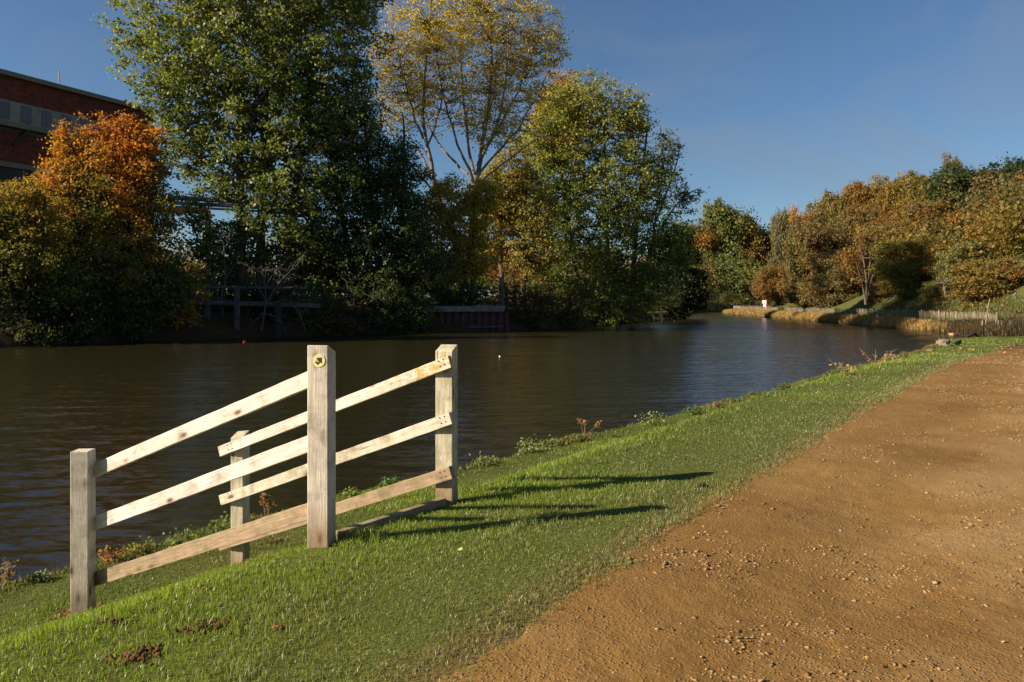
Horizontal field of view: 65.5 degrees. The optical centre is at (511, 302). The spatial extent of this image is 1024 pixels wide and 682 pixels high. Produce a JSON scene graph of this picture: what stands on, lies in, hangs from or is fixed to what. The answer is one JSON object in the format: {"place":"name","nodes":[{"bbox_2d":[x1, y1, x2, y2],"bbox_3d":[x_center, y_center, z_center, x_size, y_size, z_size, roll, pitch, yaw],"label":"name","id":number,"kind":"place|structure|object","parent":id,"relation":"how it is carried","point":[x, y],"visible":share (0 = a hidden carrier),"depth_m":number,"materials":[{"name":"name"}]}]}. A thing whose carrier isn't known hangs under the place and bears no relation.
{"place":"outdoors","nodes":[
{"label":"outdoors","id":0,"kind":"place"},
{"bbox_2d":[0,312,974,586],"bbox_3d":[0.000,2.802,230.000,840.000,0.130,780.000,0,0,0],"label":"water","id":1,"kind":"structure","parent":0,"point":[58,404],"depth_m":24.18,"materials":[{"name":"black liquid"}]},
{"bbox_2d":[722,308,946,332],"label":"reeds","id":2,"kind":"object","parent":1,"relation":"on","point":[918,324],"visible":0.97,"depth_m":98.80,"materials":[{"name":"beige plant"}]},
{"bbox_2d":[0,249,1023,681],"bbox_3d":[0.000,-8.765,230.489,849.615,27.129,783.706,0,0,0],"label":"ground","id":3,"kind":"structure","parent":0,"point":[216,325],"depth_m":4.41,"materials":[{"name":"green plant"}]},
{"bbox_2d":[0,556,19,584],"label":"weed plant","id":4,"kind":"object","parent":3,"relation":"on","point":[7,566],"visible":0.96,"depth_m":6.53,"materials":[{"name":"brown plant"}]},
{"bbox_2d":[0,265,69,346],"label":"shrub","id":5,"kind":"object","parent":3,"relation":"on","point":[24,308],"visible":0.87,"depth_m":50.98,"materials":[{"name":"green plant"}]},
{"bbox_2d":[25,568,50,584],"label":"weed plant","id":6,"kind":"object","parent":3,"relation":"on","point":[38,576],"visible":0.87,"depth_m":6.59,"materials":[{"name":"green plant"}]},
{"bbox_2d":[0,171,80,317],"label":"hawthorn tree","id":7,"kind":"object","parent":3,"relation":"on","point":[22,219],"visible":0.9,"depth_m":52.30,"materials":[{"name":"green plant"}]},
{"bbox_2d":[24,252,99,316],"bbox_3d":[-31.003,-1.098,54.032,6.087,5.322,3.166,0,0,0],"label":"shrub","id":8,"kind":"object","parent":3,"relation":"on","point":[70,274],"visible":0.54,"depth_m":53.92,"materials":[{"name":"green plant"}]},
{"bbox_2d":[14,275,114,344],"bbox_3d":[-29.921,0.887,53.235,7.495,5.532,4.244,0,0,0],"label":"shrub","id":9,"kind":"object","parent":3,"relation":"on","point":[84,323],"visible":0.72,"depth_m":52.88,"materials":[{"name":"green plant"}]},
{"bbox_2d":[0,68,158,295],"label":"brick works","id":10,"kind":"structure","parent":3,"relation":"on","point":[32,109],"depth_m":78.72,"materials":[{"name":"red brick"}]},
{"bbox_2d":[97,545,127,563],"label":"weed plant","id":11,"kind":"object","parent":3,"relation":"on","point":[107,556],"visible":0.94,"depth_m":7.09,"materials":[{"name":"orange plant"}]},
{"bbox_2d":[19,109,205,320],"bbox_3d":[-28.717,-6.134,57.138,12.930,15.437,8.253,0,0,-16],"label":"maple tree","id":12,"kind":"object","parent":3,"relation":"on","point":[129,151],"visible":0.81,"depth_m":56.26,"materials":[{"name":"orange plant"}]},
{"bbox_2d":[89,616,138,631],"bbox_3d":[-1.709,1.369,3.414,0.192,0.031,0.142,0,0,-36],"label":"soil patch","id":13,"kind":"object","parent":3,"relation":"on","point":[116,622],"visible":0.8,"depth_m":3.40,"materials":[{"name":"soil"}]},
{"bbox_2d":[66,284,168,342],"bbox_3d":[-27.531,1.121,55.897,7.000,4.917,4.535,0,0,0],"label":"shrub","id":14,"kind":"object","parent":3,"relation":"on","point":[128,329],"visible":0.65,"depth_m":55.09,"materials":[{"name":"green plant"}]},
{"bbox_2d":[112,535,163,561],"bbox_3d":[-3.422,2.286,7.256,0.492,0.276,0.388,0,0,-8],"label":"weed plant","id":15,"kind":"object","parent":3,"relation":"on","point":[141,550],"visible":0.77,"depth_m":7.27,"materials":[{"name":"green plant"}]},
{"bbox_2d":[99,641,180,667],"bbox_3d":[-1.430,1.341,3.044,0.276,0.034,0.250,0,0,0],"label":"soil patch","id":16,"kind":"object","parent":3,"relation":"on","point":[144,650],"visible":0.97,"depth_m":3.02,"materials":[{"name":"soil"}]},
{"bbox_2d":[111,252,176,325],"bbox_3d":[-26.691,-0.713,57.825,5.864,5.745,4.114,0,0,0],"label":"shrub","id":17,"kind":"object","parent":3,"relation":"on","point":[162,313],"visible":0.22,"depth_m":57.14,"materials":[{"name":"green plant"}]},
{"bbox_2d":[162,524,198,549],"bbox_3d":[-3.085,2.282,7.418,0.421,0.315,0.420,0,0,-33],"label":"weed plant","id":18,"kind":"object","parent":3,"relation":"on","point":[178,541],"visible":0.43,"depth_m":7.44,"materials":[{"name":"green plant"}]},
{"bbox_2d":[157,247,214,330],"bbox_3d":[-25.360,-0.849,60.151,5.753,6.834,4.375,0,0,0],"label":"shrub","id":19,"kind":"object","parent":3,"relation":"on","point":[187,311],"visible":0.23,"depth_m":59.44,"materials":[{"name":"green plant"}]},
{"bbox_2d":[70,345,335,614],"bbox_3d":[-2.053,1.398,5.103,2.369,2.309,0.189,0,0,29],"label":"timber fence","id":20,"kind":"object","parent":3,"relation":"on","point":[317,445],"visible":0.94,"depth_m":5.04,"materials":[{"name":"beige wood"}]},
{"bbox_2d":[197,511,230,533],"bbox_3d":[-2.902,2.262,7.962,0.339,0.269,0.452,0,0,17],"label":"weed plant","id":21,"kind":"object","parent":3,"relation":"on","point":[222,526],"visible":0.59,"depth_m":7.93,"materials":[{"name":"green plant"}]},
{"bbox_2d":[167,614,263,641],"bbox_3d":[-1.239,1.342,3.298,0.376,0.037,0.298,0,0,0],"label":"soil patch","id":22,"kind":"object","parent":3,"relation":"on","point":[192,628],"visible":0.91,"depth_m":3.29,"materials":[{"name":"soil"}]},
{"bbox_2d":[155,195,287,279],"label":"pipe gantry","id":23,"kind":"object","parent":3,"relation":"on","point":[229,206],"visible":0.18,"depth_m":91.80,"materials":[{"name":"grey metal"}]},
{"bbox_2d":[186,224,264,316],"bbox_3d":[-22.790,-2.443,63.062,6.721,7.322,1.921,0,0,-3],"label":"bare elder","id":24,"kind":"object","parent":3,"relation":"on","point":[222,291],"visible":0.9,"depth_m":63.15,"materials":[{"name":"grey plant"}]},
{"bbox_2d":[90,0,398,300],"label":"poplar tree","id":25,"kind":"object","parent":3,"relation":"on","point":[268,28],"visible":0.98,"depth_m":71.62,"materials":[{"name":"green plant"}]},
{"bbox_2d":[193,263,305,328],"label":"shrub","id":26,"kind":"object","parent":3,"relation":"on","point":[256,294],"visible":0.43,"depth_m":65.42,"materials":[{"name":"green plant"}]},
{"bbox_2d":[195,286,319,336],"bbox_3d":[-20.412,0.921,63.602,10.395,4.433,1.767,0,0,-29],"label":"landing stage","id":27,"kind":"object","parent":3,"relation":"on","point":[237,303],"visible":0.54,"depth_m":63.42,"materials":[{"name":"wood"}]},
{"bbox_2d":[259,493,277,514],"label":"weed plant","id":28,"kind":"object","parent":3,"relation":"on","point":[265,500],"visible":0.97,"depth_m":8.60,"materials":[{"name":"brown plant"}]},
{"bbox_2d":[233,251,310,332],"bbox_3d":[-19.042,-0.829,63.223,6.335,6.956,2.901,0,0,0],"label":"bare thorn","id":29,"kind":"object","parent":3,"relation":"on","point":[271,295],"visible":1,"depth_m":63.13,"materials":[{"name":"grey plant"}]},
{"bbox_2d":[263,271,345,333],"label":"shrub","id":30,"kind":"object","parent":3,"relation":"on","point":[312,298],"visible":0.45,"depth_m":67.61,"materials":[{"name":"green plant"}]},
{"bbox_2d":[299,294,374,335],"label":"shrub","id":31,"kind":"object","parent":3,"relation":"on","point":[344,319],"visible":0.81,"depth_m":67.49,"materials":[{"name":"green plant"}]},
{"bbox_2d":[218,344,457,565],"bbox_3d":[-1.392,1.440,6.119,2.397,2.282,0.184,0,0,31],"label":"timber fence","id":32,"kind":"object","parent":3,"relation":"on","point":[443,423],"visible":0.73,"depth_m":5.74,"materials":[{"name":"wood"}]},
{"bbox_2d":[336,486,360,498],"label":"weed plant","id":33,"kind":"object","parent":3,"relation":"on","point":[346,493],"visible":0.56,"depth_m":9.34,"materials":[{"name":"green plant"}]},
{"bbox_2d":[251,70,473,308],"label":"alder tree","id":34,"kind":"object","parent":3,"relation":"on","point":[408,257],"visible":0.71,"depth_m":74.51,"materials":[{"name":"green plant"}]},
{"bbox_2d":[318,267,409,333],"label":"shrub","id":35,"kind":"object","parent":3,"relation":"on","point":[373,296],"visible":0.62,"depth_m":70.53,"materials":[{"name":"green plant"}]},
{"bbox_2d":[27,244,752,306],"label":"undergrowth","id":36,"kind":"object","parent":3,"relation":"on","point":[726,296],"visible":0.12,"depth_m":87.67,"materials":[{"name":"green plant"}]},
{"bbox_2d":[377,477,403,486],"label":"weed plant","id":37,"kind":"object","parent":3,"relation":"on","point":[387,482],"visible":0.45,"depth_m":9.90,"materials":[{"name":"green plant"}]},
{"bbox_2d":[336,497,445,539],"bbox_3d":[-0.748,1.374,5.080,0.050,0.069,1.002,0,0,33],"label":"sill board","id":38,"kind":"object","parent":3,"relation":"on","point":[421,507],"visible":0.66,"depth_m":5.05,"materials":[{"name":"grey wood"}]},
{"bbox_2d":[355,280,439,333],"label":"shrub","id":39,"kind":"object","parent":3,"relation":"on","point":[415,327],"visible":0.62,"depth_m":72.11,"materials":[{"name":"green plant"}]},
{"bbox_2d":[396,295,445,332],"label":"shrub","id":40,"kind":"object","parent":3,"relation":"on","point":[429,318],"visible":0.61,"depth_m":72.67,"materials":[{"name":"green plant"}]},
{"bbox_2d":[406,171,510,305],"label":"sallow tree","id":41,"kind":"object","parent":3,"relation":"on","point":[469,204],"visible":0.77,"depth_m":80.62,"materials":[{"name":"green plant"}]},
{"bbox_2d":[416,277,502,305],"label":"shrub","id":42,"kind":"object","parent":3,"relation":"on","point":[451,298],"visible":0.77,"depth_m":78.38,"materials":[{"name":"green plant"}]},
{"bbox_2d":[155,230,770,306],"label":"distant wood","id":43,"kind":"object","parent":3,"relation":"on","point":[719,276],"visible":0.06,"depth_m":253.41,"materials":[{"name":"green plant"}]},
{"bbox_2d":[423,306,508,330],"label":"sheet piling","id":44,"kind":"object","parent":3,"relation":"on","point":[492,317],"visible":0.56,"depth_m":76.80,"materials":[{"name":"metal"}]},
{"bbox_2d":[363,0,572,300],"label":"poplar tree","id":45,"kind":"object","parent":3,"relation":"on","point":[485,9],"visible":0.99,"depth_m":83.16,"materials":[{"name":"yellow plant"}]},
{"bbox_2d":[0,343,942,598],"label":"bank fringe","id":46,"kind":"object","parent":3,"relation":"on","point":[201,533],"visible":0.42,"depth_m":11.27,"materials":[{"name":"green plant"}]},
{"bbox_2d":[469,451,499,466],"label":"weed plant","id":47,"kind":"object","parent":3,"relation":"on","point":[482,459],"visible":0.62,"depth_m":11.40,"materials":[{"name":"green plant"}]},
{"bbox_2d":[463,194,539,293],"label":"beech tree","id":48,"kind":"object","parent":3,"relation":"on","point":[495,274],"visible":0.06,"depth_m":103.37,"materials":[{"name":"yellow plant"}]},
{"bbox_2d":[499,277,503,305],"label":"mooring post","id":49,"kind":"object","parent":3,"relation":"on","point":[501,293],"visible":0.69,"depth_m":78.80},
{"bbox_2d":[460,138,571,303],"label":"willow tree","id":50,"kind":"object","parent":3,"relation":"on","point":[517,220],"visible":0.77,"depth_m":91.09,"materials":[{"name":"green plant"}]},
{"bbox_2d":[487,276,562,329],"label":"shrub","id":51,"kind":"object","parent":3,"relation":"on","point":[535,310],"visible":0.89,"depth_m":81.48,"materials":[{"name":"green plant"}]},
{"bbox_2d":[516,434,546,453],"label":"weed plant","id":52,"kind":"object","parent":3,"relation":"on","point":[526,447],"visible":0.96,"depth_m":12.35,"materials":[{"name":"green plant"}]},
{"bbox_2d":[535,434,565,448],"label":"weed plant","id":53,"kind":"object","parent":3,"relation":"on","point":[549,443],"visible":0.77,"depth_m":12.80,"materials":[{"name":"green plant"}]},
{"bbox_2d":[524,66,598,301],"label":"poplar tree","id":54,"kind":"object","parent":3,"relation":"on","point":[562,79],"visible":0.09,"depth_m":117.40,"materials":[{"name":"green plant"}]},
{"bbox_2d":[528,284,595,327],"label":"shrub","id":55,"kind":"object","parent":3,"relation":"on","point":[565,311],"visible":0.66,"depth_m":86.22,"materials":[{"name":"green plant"}]},
{"bbox_2d":[559,271,632,325],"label":"shrub","id":56,"kind":"object","parent":3,"relation":"on","point":[607,317],"visible":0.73,"depth_m":93.07,"materials":[{"name":"green plant"}]},
{"bbox_2d":[504,65,701,318],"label":"poplar tree","id":57,"kind":"object","parent":3,"relation":"on","point":[603,212],"visible":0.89,"depth_m":98.83,"materials":[{"name":"green plant"}]},
{"bbox_2d":[593,257,664,323],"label":"shrub","id":58,"kind":"object","parent":3,"relation":"on","point":[637,309],"visible":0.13,"depth_m":103.30,"materials":[{"name":"green plant"}]},
{"bbox_2d":[635,411,667,426],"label":"weed plant","id":59,"kind":"object","parent":3,"relation":"on","point":[648,421],"visible":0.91,"depth_m":15.06,"materials":[{"name":"green plant"}]},
{"bbox_2d":[331,356,976,681],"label":"edge grass","id":60,"kind":"structure","parent":3,"relation":"on","point":[920,375],"depth_m":3.85,"materials":[{"name":"green plant"}]},
{"bbox_2d":[634,285,682,320],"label":"shrub","id":61,"kind":"object","parent":3,"relation":"on","point":[662,303],"visible":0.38,"depth_m":118.85,"materials":[{"name":"green plant"}]},
{"bbox_2d":[655,288,696,318],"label":"shrub","id":62,"kind":"object","parent":3,"relation":"on","point":[685,309],"visible":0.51,"depth_m":135.41,"materials":[{"name":"green plant"}]},
{"bbox_2d":[648,127,709,257],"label":"grey sapling","id":63,"kind":"object","parent":3,"relation":"on","point":[684,192],"visible":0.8,"depth_m":105.86,"materials":[{"name":"green plant"}]},
{"bbox_2d":[652,226,714,318],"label":"yew tree","id":64,"kind":"object","parent":3,"relation":"on","point":[697,297],"visible":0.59,"depth_m":136.76,"materials":[{"name":"green plant"}]},
{"bbox_2d":[680,405,706,414],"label":"weed plant","id":65,"kind":"object","parent":3,"relation":"on","point":[691,411],"visible":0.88,"depth_m":16.49,"materials":[{"name":"green plant"}]},
{"bbox_2d":[690,221,723,292],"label":"hillside tree","id":66,"kind":"object","parent":3,"relation":"on","point":[708,241],"visible":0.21,"depth_m":297.88,"materials":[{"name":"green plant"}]},
{"bbox_2d":[694,197,763,293],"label":"hillside tree","id":67,"kind":"object","parent":3,"relation":"on","point":[718,218],"visible":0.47,"depth_m":298.04,"materials":[{"name":"green plant"}]},
{"bbox_2d":[718,214,771,299],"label":"hillside tree","id":68,"kind":"object","parent":3,"relation":"on","point":[753,235],"visible":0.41,"depth_m":297.61,"materials":[{"name":"green plant"}]},
{"bbox_2d":[733,231,774,299],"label":"hillside tree","id":69,"kind":"object","parent":3,"relation":"on","point":[769,247],"visible":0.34,"depth_m":296.92,"materials":[{"name":"green plant"}]},
{"bbox_2d":[748,265,787,308],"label":"hillside tree","id":70,"kind":"object","parent":3,"relation":"on","point":[764,285],"visible":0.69,"depth_m":164.91,"materials":[{"name":"orange plant"}]},
{"bbox_2d":[765,206,793,267],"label":"hillside tree","id":71,"kind":"object","parent":3,"relation":"on","point":[780,224],"visible":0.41,"depth_m":174.36,"materials":[{"name":"green plant"}]},
{"bbox_2d":[772,258,806,307],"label":"hillside tree","id":72,"kind":"object","parent":3,"relation":"on","point":[784,275],"visible":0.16,"depth_m":146.20,"materials":[{"name":"orange plant"}]},
{"bbox_2d":[782,201,813,304],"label":"hillside tree","id":73,"kind":"object","parent":3,"relation":"on","point":[793,214],"visible":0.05,"depth_m":157.62,"materials":[{"name":"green plant"}]},
{"bbox_2d":[780,209,834,306],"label":"hillside tree","id":74,"kind":"object","parent":3,"relation":"on","point":[793,261],"visible":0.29,"depth_m":141.82,"materials":[{"name":"green plant"}]},
{"bbox_2d":[790,215,864,307],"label":"hillside tree","id":75,"kind":"object","parent":3,"relation":"on","point":[815,239],"visible":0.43,"depth_m":132.84,"materials":[{"name":"brown plant"}]},
{"bbox_2d":[808,188,850,225],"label":"hillside tree","id":76,"kind":"object","parent":3,"relation":"on","point":[831,207],"visible":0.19,"depth_m":157.78,"materials":[{"name":"yellow plant"}]},
{"bbox_2d":[809,249,863,306],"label":"hillside tree","id":77,"kind":"object","parent":3,"relation":"on","point":[828,284],"visible":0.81,"depth_m":125.09,"materials":[{"name":"brown plant"}]},
{"bbox_2d":[832,198,889,291],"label":"hillside tree","id":78,"kind":"object","parent":3,"relation":"on","point":[850,215],"visible":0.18,"depth_m":131.71,"materials":[{"name":"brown plant"}]},
{"bbox_2d":[839,172,882,212],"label":"hillside tree","id":79,"kind":"object","parent":3,"relation":"on","point":[860,195],"visible":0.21,"depth_m":155.33,"materials":[{"name":"orange plant"}]},
{"bbox_2d":[844,226,878,297],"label":"hillside tree","id":80,"kind":"object","parent":3,"relation":"on","point":[864,238],"visible":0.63,"depth_m":111.56,"materials":[{"name":"brown plant"}]},
{"bbox_2d":[851,240,878,304],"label":"dead snag","id":81,"kind":"object","parent":3,"relation":"on","point":[866,290],"visible":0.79,"depth_m":102.41,"materials":[{"name":"brown plant"}]},
{"bbox_2d":[733,305,997,320],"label":"paling fence","id":82,"kind":"object","parent":3,"relation":"on","point":[906,311],"visible":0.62,"depth_m":92.65,"materials":[{"name":"wood"}]},
{"bbox_2d":[854,215,894,281],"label":"hillside tree","id":83,"kind":"object","parent":3,"relation":"on","point":[878,219],"visible":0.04,"depth_m":122.90,"materials":[{"name":"brown plant"}]},
{"bbox_2d":[861,277,895,302],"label":"hillside tree","id":84,"kind":"object","parent":3,"relation":"on","point":[875,290],"visible":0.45,"depth_m":105.70,"materials":[{"name":"brown plant"}]},
{"bbox_2d":[859,171,905,219],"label":"hillside tree","id":85,"kind":"object","parent":3,"relation":"on","point":[888,198],"visible":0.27,"depth_m":150.60,"materials":[{"name":"yellow plant"}]},
{"bbox_2d":[749,165,1023,300],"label":"woodland","id":86,"kind":"object","parent":3,"relation":"on","point":[1012,195],"visible":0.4,"depth_m":97.99,"materials":[{"name":"brown plant"}]},
{"bbox_2d":[865,234,938,298],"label":"hillside tree","id":87,"kind":"object","parent":3,"relation":"on","point":[892,251],"visible":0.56,"depth_m":98.88,"materials":[{"name":"green plant"}]},
{"bbox_2d":[886,259,936,300],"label":"hillside tree","id":88,"kind":"object","parent":3,"relation":"on","point":[913,268],"visible":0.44,"depth_m":96.10,"materials":[{"name":"green plant"}]},
{"bbox_2d":[893,169,934,214],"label":"hillside tree","id":89,"kind":"object","parent":3,"relation":"on","point":[906,197],"visible":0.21,"depth_m":144.77,"materials":[{"name":"yellow plant"}]},
{"bbox_2d":[893,196,959,241],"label":"hillside tree","id":90,"kind":"object","parent":3,"relation":"on","point":[939,204],"visible":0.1,"depth_m":114.27,"materials":[{"name":"brown plant"}]},
{"bbox_2d":[914,278,956,301],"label":"hillside tree","id":91,"kind":"object","parent":3,"relation":"on","point":[932,289],"visible":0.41,"depth_m":89.33,"materials":[{"name":"green plant"}]},
{"bbox_2d":[921,240,960,287],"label":"hillside tree","id":92,"kind":"object","parent":3,"relation":"on","point":[929,252],"visible":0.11,"depth_m":93.49,"materials":[{"name":"brown plant"}]},
{"bbox_2d":[932,287,956,306],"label":"hillside tree","id":93,"kind":"object","parent":3,"relation":"on","point":[942,300],"visible":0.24,"depth_m":84.96,"materials":[{"name":"green plant"}]},
{"bbox_2d":[934,149,963,197],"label":"hillside tree","id":94,"kind":"object","parent":3,"relation":"on","point":[956,162],"visible":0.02,"depth_m":125.74,"materials":[{"name":"green plant"}]},
{"bbox_2d":[920,161,1003,216],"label":"hillside tree","id":95,"kind":"object","parent":3,"relation":"on","point":[962,172],"visible":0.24,"depth_m":115.78,"materials":[{"name":"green plant"}]},
{"bbox_2d":[929,235,997,287],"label":"hillside tree","id":96,"kind":"object","parent":3,"relation":"on","point":[961,249],"visible":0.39,"depth_m":88.74,"materials":[{"name":"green plant"}]},
{"bbox_2d":[906,315,1023,336],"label":"bank weeds","id":97,"kind":"object","parent":3,"relation":"on","point":[964,326],"visible":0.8,"depth_m":66.03,"materials":[{"name":"brown plant"}]},
{"bbox_2d":[937,202,998,249],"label":"hillside tree","id":98,"kind":"object","parent":3,"relation":"on","point":[952,217],"visible":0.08,"depth_m":102.07,"materials":[{"name":"brown plant"}]},
{"bbox_2d":[939,254,1023,309],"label":"hillside tree","id":99,"kind":"object","parent":3,"relation":"on","point":[975,280],"visible":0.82,"depth_m":77.51,"materials":[{"name":"brown plant"}]},
{"bbox_2d":[985,263,1023,292],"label":"hillside tree","id":100,"kind":"object","parent":3,"relation":"on","point":[1017,275],"visible":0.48,"depth_m":75.92,"materials":[{"name":"brown plant"}]},
{"bbox_2d":[986,209,1023,258],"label":"hillside tree","id":101,"kind":"object","parent":3,"relation":"on","point":[1019,243],"visible":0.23,"depth_m":90.28,"materials":[{"name":"brown plant"}]},
{"bbox_2d":[994,152,1023,199],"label":"hillside tree","id":102,"kind":"object","parent":3,"relation":"on","point":[1013,168],"visible":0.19,"depth_m":111.60,"materials":[{"name":"green plant"}]},
{"bbox_2d":[0,0,1023,296],"label":"sky","id":103,"kind":"structure","parent":0,"point":[773,104],"materials":[{"name":"blue"}]},
{"bbox_2d":[437,345,1023,681],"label":"path","id":104,"kind":"structure","parent":0,"point":[587,637],"depth_m":3.79,"materials":[{"name":"brown gravel"}]},
{"bbox_2d":[696,290,1023,321],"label":"bank grass","id":105,"kind":"structure","parent":0,"point":[945,308],"depth_m":84.73,"materials":[{"name":"green plant"}]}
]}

